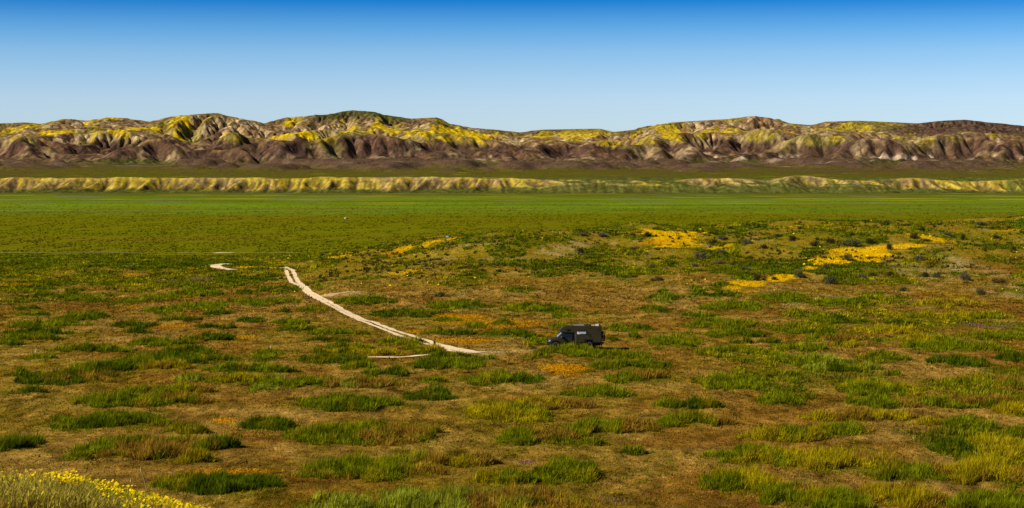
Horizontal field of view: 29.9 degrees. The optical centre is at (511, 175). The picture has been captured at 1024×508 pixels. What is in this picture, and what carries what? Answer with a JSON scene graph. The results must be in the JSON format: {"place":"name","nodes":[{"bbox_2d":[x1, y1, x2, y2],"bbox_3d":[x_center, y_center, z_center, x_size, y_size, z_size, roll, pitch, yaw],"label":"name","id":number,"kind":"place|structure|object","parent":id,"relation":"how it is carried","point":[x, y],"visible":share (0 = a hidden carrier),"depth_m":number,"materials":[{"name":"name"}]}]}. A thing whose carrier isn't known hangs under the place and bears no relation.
{"place":"outdoors","nodes":[
{"label":"outdoors","id":0,"kind":"place"},
{"bbox_2d":[280,267,487,352],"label":"dirt track","id":1,"kind":"structure","parent":0,"point":[307,290],"depth_m":290.92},
{"bbox_2d":[0,193,1023,507],"bbox_3d":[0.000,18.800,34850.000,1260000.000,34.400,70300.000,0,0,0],"label":"ground","id":2,"kind":"structure","parent":0,"point":[624,205],"depth_m":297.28,"materials":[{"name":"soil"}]},
{"bbox_2d":[0,430,45,450],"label":"grass clump","id":3,"kind":"object","parent":2,"relation":"on","point":[15,441],"visible":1,"depth_m":147.72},
{"bbox_2d":[2,329,67,339],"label":"grass clump","id":4,"kind":"object","parent":2,"relation":"on","point":[33,335],"visible":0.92,"depth_m":245.81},
{"bbox_2d":[0,324,74,333],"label":"grass clump","id":5,"kind":"object","parent":2,"relation":"on","point":[57,330],"visible":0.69,"depth_m":254.45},
{"bbox_2d":[8,315,90,327],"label":"grass clump","id":6,"kind":"object","parent":2,"relation":"on","point":[46,323],"visible":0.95,"depth_m":266.36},
{"bbox_2d":[13,363,125,385],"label":"grass clump","id":7,"kind":"object","parent":2,"relation":"on","point":[80,375],"visible":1,"depth_m":196.15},
{"bbox_2d":[54,308,110,320],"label":"grass clump","id":8,"kind":"object","parent":2,"relation":"on","point":[93,314],"visible":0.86,"depth_m":281.96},
{"bbox_2d":[63,292,112,302],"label":"grass clump","id":9,"kind":"object","parent":2,"relation":"on","point":[89,297],"visible":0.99,"depth_m":322.10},
{"bbox_2d":[47,340,133,352],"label":"grass clump","id":10,"kind":"object","parent":2,"relation":"on","point":[89,347],"visible":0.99,"depth_m":229.40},
{"bbox_2d":[64,356,139,372],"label":"grass clump","id":11,"kind":"object","parent":2,"relation":"on","point":[121,366],"visible":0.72,"depth_m":205.85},
{"bbox_2d":[0,466,210,507],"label":"flowering bush","id":12,"kind":"object","parent":2,"relation":"on","point":[61,491],"visible":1,"depth_m":24.31,"materials":[{"name":"yellow plant"}]},
{"bbox_2d":[49,407,172,430],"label":"grass clump","id":13,"kind":"object","parent":2,"relation":"on","point":[97,418],"visible":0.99,"depth_m":161.40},
{"bbox_2d":[109,316,160,328],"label":"grass clump","id":14,"kind":"object","parent":2,"relation":"on","point":[131,322],"visible":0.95,"depth_m":265.32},
{"bbox_2d":[69,386,215,407],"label":"grass clump","id":15,"kind":"object","parent":2,"relation":"on","point":[120,398],"visible":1,"depth_m":176.68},
{"bbox_2d":[68,430,223,460],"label":"grass clump","id":16,"kind":"object","parent":2,"relation":"on","point":[143,446],"visible":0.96,"depth_m":145.84,"materials":[{"name":"plant"}]},
{"bbox_2d":[133,291,180,300],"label":"grass clump","id":17,"kind":"object","parent":2,"relation":"on","point":[164,296],"visible":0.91,"depth_m":325.90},
{"bbox_2d":[142,303,186,314],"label":"grass clump","id":18,"kind":"object","parent":2,"relation":"on","point":[167,309],"visible":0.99,"depth_m":297.07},
{"bbox_2d":[138,357,190,369],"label":"grass clump","id":19,"kind":"object","parent":2,"relation":"on","point":[165,363],"visible":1,"depth_m":207.48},
{"bbox_2d":[125,334,204,346],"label":"grass clump","id":20,"kind":"object","parent":2,"relation":"on","point":[151,341],"visible":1,"depth_m":240.48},
{"bbox_2d":[118,379,221,393],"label":"grass clump","id":21,"kind":"object","parent":2,"relation":"on","point":[191,387],"visible":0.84,"depth_m":185.47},
{"bbox_2d":[113,349,243,364],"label":"grass clump","id":22,"kind":"object","parent":2,"relation":"on","point":[141,358],"visible":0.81,"depth_m":215.51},
{"bbox_2d":[157,420,210,434],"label":"grass clump","id":23,"kind":"object","parent":2,"relation":"on","point":[181,428],"visible":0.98,"depth_m":156.44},
{"bbox_2d":[158,343,224,353],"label":"grass clump","id":24,"kind":"object","parent":2,"relation":"on","point":[200,348],"visible":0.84,"depth_m":227.47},
{"bbox_2d":[176,445,219,463],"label":"grass clump","id":25,"kind":"object","parent":2,"relation":"on","point":[199,455],"visible":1,"depth_m":140.82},
{"bbox_2d":[174,299,229,310],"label":"grass clump","id":26,"kind":"object","parent":2,"relation":"on","point":[194,305],"visible":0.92,"depth_m":305.30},
{"bbox_2d":[181,330,236,340],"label":"grass clump","id":27,"kind":"object","parent":2,"relation":"on","point":[207,335],"visible":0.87,"depth_m":246.01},
{"bbox_2d":[144,466,287,495],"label":"grass clump","id":28,"kind":"object","parent":2,"relation":"on","point":[200,483],"visible":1,"depth_m":128.06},
{"bbox_2d":[200,430,242,448],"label":"grass clump","id":29,"kind":"object","parent":2,"relation":"on","point":[226,441],"visible":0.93,"depth_m":148.06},
{"bbox_2d":[199,369,273,383],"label":"grass clump","id":30,"kind":"object","parent":2,"relation":"on","point":[239,375],"visible":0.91,"depth_m":194.48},
{"bbox_2d":[200,357,301,372],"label":"grass clump","id":31,"kind":"object","parent":2,"relation":"on","point":[262,366],"visible":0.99,"depth_m":204.57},
{"bbox_2d":[216,295,301,306],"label":"grass clump","id":32,"kind":"object","parent":2,"relation":"on","point":[258,302],"visible":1,"depth_m":316.96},
{"bbox_2d":[235,413,297,430],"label":"grass clump","id":33,"kind":"object","parent":2,"relation":"on","point":[277,423],"visible":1,"depth_m":159.69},
{"bbox_2d":[248,347,285,361],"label":"grass clump","id":34,"kind":"object","parent":2,"relation":"on","point":[267,353],"visible":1,"depth_m":220.87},
{"bbox_2d":[247,372,286,392],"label":"grass clump","id":35,"kind":"object","parent":2,"relation":"on","point":[276,379],"visible":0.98,"depth_m":191.42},
{"bbox_2d":[282,370,343,388],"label":"grass clump","id":36,"kind":"object","parent":2,"relation":"on","point":[326,380],"visible":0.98,"depth_m":191.53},
{"bbox_2d":[295,350,376,363],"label":"grass clump","id":37,"kind":"object","parent":2,"relation":"on","point":[332,358],"visible":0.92,"depth_m":216.19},
{"bbox_2d":[307,327,370,334],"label":"grass clump","id":38,"kind":"object","parent":2,"relation":"on","point":[342,330],"visible":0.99,"depth_m":253.64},
{"bbox_2d":[293,389,405,411],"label":"grass clump","id":39,"kind":"object","parent":2,"relation":"on","point":[336,401],"visible":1,"depth_m":173.64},
{"bbox_2d":[310,344,404,355],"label":"grass clump","id":40,"kind":"object","parent":2,"relation":"on","point":[365,350],"visible":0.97,"depth_m":224.84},
{"bbox_2d":[337,357,377,369],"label":"grass clump","id":41,"kind":"object","parent":2,"relation":"on","point":[357,363],"visible":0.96,"depth_m":208.28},
{"bbox_2d":[280,415,445,445],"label":"grass clump","id":42,"kind":"object","parent":2,"relation":"on","point":[377,432],"visible":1,"depth_m":153.38,"materials":[{"name":"plant"}]},
{"bbox_2d":[334,293,398,304],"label":"grass clump","id":43,"kind":"object","parent":2,"relation":"on","point":[359,299],"visible":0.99,"depth_m":316.28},
{"bbox_2d":[294,445,449,482],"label":"grass clump","id":44,"kind":"object","parent":2,"relation":"on","point":[356,465],"visible":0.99,"depth_m":135.47,"materials":[{"name":"plant"}]},
{"bbox_2d":[338,372,409,387],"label":"grass clump","id":45,"kind":"object","parent":2,"relation":"on","point":[355,381],"visible":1,"depth_m":191.49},
{"bbox_2d":[360,362,411,377],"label":"grass clump","id":46,"kind":"object","parent":2,"relation":"on","point":[397,371],"visible":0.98,"depth_m":201.72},
{"bbox_2d":[373,335,424,345],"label":"grass clump","id":47,"kind":"object","parent":2,"relation":"on","point":[388,340],"visible":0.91,"depth_m":239.22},
{"bbox_2d":[367,305,442,317],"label":"grass clump","id":48,"kind":"object","parent":2,"relation":"on","point":[420,313],"visible":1,"depth_m":289.17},
{"bbox_2d":[399,340,444,352],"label":"grass clump","id":49,"kind":"object","parent":2,"relation":"on","point":[416,347],"visible":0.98,"depth_m":229.85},
{"bbox_2d":[401,383,458,400],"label":"grass clump","id":50,"kind":"object","parent":2,"relation":"on","point":[430,393],"visible":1,"depth_m":180.41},
{"bbox_2d":[294,479,588,507],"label":"grass clump","id":51,"kind":"object","parent":2,"relation":"on","point":[450,497],"visible":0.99,"depth_m":121.12,"materials":[{"name":"plant"}]},
{"bbox_2d":[405,354,488,369],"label":"grass clump","id":52,"kind":"object","parent":2,"relation":"on","point":[443,362],"visible":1,"depth_m":209.40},
{"bbox_2d":[420,324,477,335],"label":"grass clump","id":53,"kind":"object","parent":2,"relation":"on","point":[447,331],"visible":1,"depth_m":254.49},
{"bbox_2d":[424,296,494,310],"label":"grass clump","id":54,"kind":"object","parent":2,"relation":"on","point":[453,304],"visible":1,"depth_m":305.88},
{"bbox_2d":[438,449,502,467],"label":"grass clump","id":55,"kind":"object","parent":2,"relation":"on","point":[477,459],"visible":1,"depth_m":139.29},
{"bbox_2d":[455,366,545,386],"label":"grass clump","id":56,"kind":"object","parent":2,"relation":"on","point":[497,376],"visible":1,"depth_m":194.69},
{"bbox_2d":[470,465,538,484],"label":"grass clump","id":57,"kind":"object","parent":2,"relation":"on","point":[495,476],"visible":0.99,"depth_m":131.01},
{"bbox_2d":[478,325,542,337],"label":"grass clump","id":58,"kind":"object","parent":2,"relation":"on","point":[518,332],"visible":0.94,"depth_m":251.98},
{"bbox_2d":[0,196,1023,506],"bbox_3d":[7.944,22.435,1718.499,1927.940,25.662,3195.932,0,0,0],"label":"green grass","id":59,"kind":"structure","parent":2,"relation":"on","point":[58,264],"depth_m":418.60,"materials":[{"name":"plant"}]},
{"bbox_2d":[0,175,1023,192],"bbox_3d":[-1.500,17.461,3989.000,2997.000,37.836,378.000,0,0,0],"label":"escarpment","id":60,"kind":"structure","parent":2,"relation":"on","point":[787,184],"depth_m":3960.72,"materials":[{"name":"stone"}]},
{"bbox_2d":[1,217,1023,501],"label":"wildflowers","id":61,"kind":"object","parent":2,"relation":"on","point":[691,233],"visible":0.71,"depth_m":342.42,"materials":[{"name":"yellow plant"}]},
{"bbox_2d":[462,397,566,423],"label":"grass clump","id":62,"kind":"object","parent":2,"relation":"on","point":[504,412],"visible":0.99,"depth_m":165.86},
{"bbox_2d":[498,300,574,312],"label":"grass clump","id":63,"kind":"object","parent":2,"relation":"on","point":[528,306],"visible":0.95,"depth_m":300.33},
{"bbox_2d":[495,423,580,445],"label":"grass clump","id":64,"kind":"object","parent":2,"relation":"on","point":[523,436],"visible":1,"depth_m":151.94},
{"bbox_2d":[514,393,600,409],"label":"grass clump","id":65,"kind":"object","parent":2,"relation":"on","point":[554,403],"visible":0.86,"depth_m":173.24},
{"bbox_2d":[528,452,602,484],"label":"grass clump","id":66,"kind":"object","parent":2,"relation":"on","point":[583,471],"visible":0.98,"depth_m":133.30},
{"bbox_2d":[534,340,603,355],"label":"grass clump","id":67,"kind":"object","parent":2,"relation":"on","point":[564,349],"visible":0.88,"depth_m":227.59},
{"bbox_2d":[547,324,604,346],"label":"camper truck","id":68,"kind":"object","parent":2,"relation":"on","point":[589,334],"visible":0.94,"depth_m":232.08,"materials":[{"name":"black paint"}]},
{"bbox_2d":[556,381,634,397],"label":"grass clump","id":69,"kind":"object","parent":2,"relation":"on","point":[607,390],"visible":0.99,"depth_m":181.82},
{"bbox_2d":[557,413,660,436],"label":"grass clump","id":70,"kind":"object","parent":2,"relation":"on","point":[586,428],"visible":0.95,"depth_m":157.74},
{"bbox_2d":[566,347,652,359],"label":"grass clump","id":71,"kind":"object","parent":2,"relation":"on","point":[605,353],"visible":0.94,"depth_m":220.93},
{"bbox_2d":[583,354,672,369],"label":"grass clump","id":72,"kind":"object","parent":2,"relation":"on","point":[642,361],"visible":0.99,"depth_m":208.56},
{"bbox_2d":[602,321,653,331],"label":"grass clump","id":73,"kind":"object","parent":2,"relation":"on","point":[625,327],"visible":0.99,"depth_m":261.36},
{"bbox_2d":[599,365,680,383],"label":"grass clump","id":74,"kind":"object","parent":2,"relation":"on","point":[624,376],"visible":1,"depth_m":196.78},
{"bbox_2d":[644,292,680,303],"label":"grass clump","id":75,"kind":"object","parent":2,"relation":"on","point":[666,297],"visible":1,"depth_m":319.47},
{"bbox_2d":[646,330,703,347],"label":"grass clump","id":76,"kind":"object","parent":2,"relation":"on","point":[678,338],"visible":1,"depth_m":240.64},
{"bbox_2d":[652,394,726,409],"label":"grass clump","id":77,"kind":"object","parent":2,"relation":"on","point":[664,402],"visible":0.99,"depth_m":172.63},
{"bbox_2d":[654,407,738,427],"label":"grass clump","id":78,"kind":"object","parent":2,"relation":"on","point":[675,420],"visible":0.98,"depth_m":161.72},
{"bbox_2d":[683,315,775,328],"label":"grass clump","id":79,"kind":"object","parent":2,"relation":"on","point":[709,321],"visible":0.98,"depth_m":267.92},
{"bbox_2d":[689,371,769,390],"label":"grass clump","id":80,"kind":"object","parent":2,"relation":"on","point":[726,381],"visible":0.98,"depth_m":190.13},
{"bbox_2d":[697,299,769,310],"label":"grass clump","id":81,"kind":"object","parent":2,"relation":"on","point":[750,306],"visible":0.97,"depth_m":299.98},
{"bbox_2d":[698,343,768,353],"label":"grass clump","id":82,"kind":"object","parent":2,"relation":"on","point":[745,349],"visible":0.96,"depth_m":228.87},
{"bbox_2d":[702,324,769,337],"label":"grass clump","id":83,"kind":"object","parent":2,"relation":"on","point":[737,330],"visible":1,"depth_m":252.36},
{"bbox_2d":[697,461,785,492],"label":"grass clump","id":84,"kind":"object","parent":2,"relation":"on","point":[735,478],"visible":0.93,"depth_m":129.39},
{"bbox_2d":[702,438,804,466],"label":"grass clump","id":85,"kind":"object","parent":2,"relation":"on","point":[746,452],"visible":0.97,"depth_m":142.09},
{"bbox_2d":[751,389,807,404],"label":"grass clump","id":86,"kind":"object","parent":2,"relation":"on","point":[780,397],"visible":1,"depth_m":176.12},
{"bbox_2d":[749,290,811,302],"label":"grass clump","id":87,"kind":"object","parent":2,"relation":"on","point":[789,297],"visible":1,"depth_m":319.20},
{"bbox_2d":[736,418,833,442],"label":"grass clump","id":88,"kind":"object","parent":2,"relation":"on","point":[786,433],"visible":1,"depth_m":152.81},
{"bbox_2d":[767,338,833,351],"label":"grass clump","id":89,"kind":"object","parent":2,"relation":"on","point":[811,345],"visible":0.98,"depth_m":232.79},
{"bbox_2d":[766,320,838,334],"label":"grass clump","id":90,"kind":"object","parent":2,"relation":"on","point":[789,327],"visible":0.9,"depth_m":258.05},
{"bbox_2d":[763,350,854,366],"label":"grass clump","id":91,"kind":"object","parent":2,"relation":"on","point":[814,357],"visible":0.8,"depth_m":215.04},
{"bbox_2d":[755,477,879,507],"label":"grass clump","id":92,"kind":"object","parent":2,"relation":"on","point":[820,495],"visible":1,"depth_m":122.75,"materials":[{"name":"plant"}]},
{"bbox_2d":[802,331,862,342],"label":"grass clump","id":93,"kind":"object","parent":2,"relation":"on","point":[815,337],"visible":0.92,"depth_m":245.79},
{"bbox_2d":[803,295,879,307],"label":"grass clump","id":94,"kind":"object","parent":2,"relation":"on","point":[838,301],"visible":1,"depth_m":308.21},
{"bbox_2d":[802,358,883,372],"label":"grass clump","id":95,"kind":"object","parent":2,"relation":"on","point":[839,367],"visible":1,"depth_m":206.06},
{"bbox_2d":[811,418,878,436],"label":"grass clump","id":96,"kind":"object","parent":2,"relation":"on","point":[843,428],"visible":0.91,"depth_m":156.42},
{"bbox_2d":[791,444,906,470],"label":"grass clump","id":97,"kind":"object","parent":2,"relation":"on","point":[819,458],"visible":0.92,"depth_m":139.24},
{"bbox_2d":[797,405,915,420],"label":"grass clump","id":98,"kind":"object","parent":2,"relation":"on","point":[855,412],"visible":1,"depth_m":164.80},
{"bbox_2d":[832,374,925,397],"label":"grass clump","id":99,"kind":"object","parent":2,"relation":"on","point":[878,385],"visible":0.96,"depth_m":184.59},
{"bbox_2d":[843,390,923,408],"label":"grass clump","id":100,"kind":"object","parent":2,"relation":"on","point":[877,401],"visible":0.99,"depth_m":173.47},
{"bbox_2d":[854,346,912,363],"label":"grass clump","id":101,"kind":"object","parent":2,"relation":"on","point":[877,354],"visible":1,"depth_m":218.87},
{"bbox_2d":[847,321,932,334],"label":"grass clump","id":102,"kind":"object","parent":2,"relation":"on","point":[898,329],"visible":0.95,"depth_m":258.14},
{"bbox_2d":[853,475,949,507],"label":"grass clump","id":103,"kind":"object","parent":2,"relation":"on","point":[912,494],"visible":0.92,"depth_m":123.49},
{"bbox_2d":[860,456,955,481],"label":"grass clump","id":104,"kind":"object","parent":2,"relation":"on","point":[884,471],"visible":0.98,"depth_m":133.54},
{"bbox_2d":[894,330,956,341],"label":"grass clump","id":105,"kind":"object","parent":2,"relation":"on","point":[922,337],"visible":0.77,"depth_m":244.26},
{"bbox_2d":[892,308,1005,321],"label":"grass clump","id":106,"kind":"object","parent":2,"relation":"on","point":[963,315],"visible":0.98,"depth_m":281.68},
{"bbox_2d":[924,431,978,453],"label":"grass clump","id":107,"kind":"object","parent":2,"relation":"on","point":[958,442],"visible":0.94,"depth_m":146.74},
{"bbox_2d":[913,295,990,308],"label":"grass clump","id":108,"kind":"object","parent":2,"relation":"on","point":[946,303],"visible":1,"depth_m":308.87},
{"bbox_2d":[898,337,1014,352],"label":"grass clump","id":109,"kind":"object","parent":2,"relation":"on","point":[938,346],"visible":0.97,"depth_m":232.96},
{"bbox_2d":[924,352,994,367],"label":"grass clump","id":110,"kind":"object","parent":2,"relation":"on","point":[957,360],"visible":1,"depth_m":213.69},
{"bbox_2d":[912,390,1023,408],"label":"grass clump","id":111,"kind":"object","parent":2,"relation":"on","point":[956,400],"visible":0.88,"depth_m":173.89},
{"bbox_2d":[937,412,1000,433],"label":"grass clump","id":112,"kind":"object","parent":2,"relation":"on","point":[969,422],"visible":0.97,"depth_m":159.27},
{"bbox_2d":[940,370,1023,393],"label":"grass clump","id":113,"kind":"object","parent":2,"relation":"on","point":[985,381],"visible":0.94,"depth_m":188.95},
{"bbox_2d":[941,452,1023,485],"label":"grass clump","id":114,"kind":"object","parent":2,"relation":"on","point":[970,470],"visible":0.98,"depth_m":132.91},
{"bbox_2d":[942,482,1023,507],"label":"grass clump","id":115,"kind":"object","parent":2,"relation":"on","point":[980,498],"visible":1,"depth_m":122.10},
{"bbox_2d":[954,327,1023,340],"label":"grass clump","id":116,"kind":"object","parent":2,"relation":"on","point":[993,334],"visible":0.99,"depth_m":249.16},
{"bbox_2d":[965,432,1023,461],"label":"grass clump","id":117,"kind":"object","parent":2,"relation":"on","point":[1006,449],"visible":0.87,"depth_m":145.63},
{"bbox_2d":[990,421,1023,437],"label":"grass clump","id":118,"kind":"object","parent":2,"relation":"on","point":[1013,430],"visible":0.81,"depth_m":154.28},
{"bbox_2d":[991,398,1023,415],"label":"grass clump","id":119,"kind":"object","parent":2,"relation":"on","point":[1004,408],"visible":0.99,"depth_m":168.67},
{"bbox_2d":[992,348,1023,361],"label":"grass clump","id":120,"kind":"object","parent":2,"relation":"on","point":[1008,356],"visible":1,"depth_m":219.42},
{"bbox_2d":[0,110,1023,164],"bbox_3d":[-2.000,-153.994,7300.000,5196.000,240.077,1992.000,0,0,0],"label":"mountains","id":121,"kind":"structure","parent":0,"point":[352,134],"depth_m":7041.68,"materials":[{"name":"stone"}]},
{"bbox_2d":[0,158,1023,177],"bbox_3d":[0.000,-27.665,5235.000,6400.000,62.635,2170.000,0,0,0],"label":"alluvial bench","id":122,"kind":"object","parent":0,"point":[772,167],"visible":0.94,"depth_m":5394.85,"materials":[{"name":"soil"}]},
{"bbox_2d":[0,0,1023,165],"label":"sky","id":123,"kind":"structure","parent":0,"point":[505,65],"materials":[{"name":"blue"}]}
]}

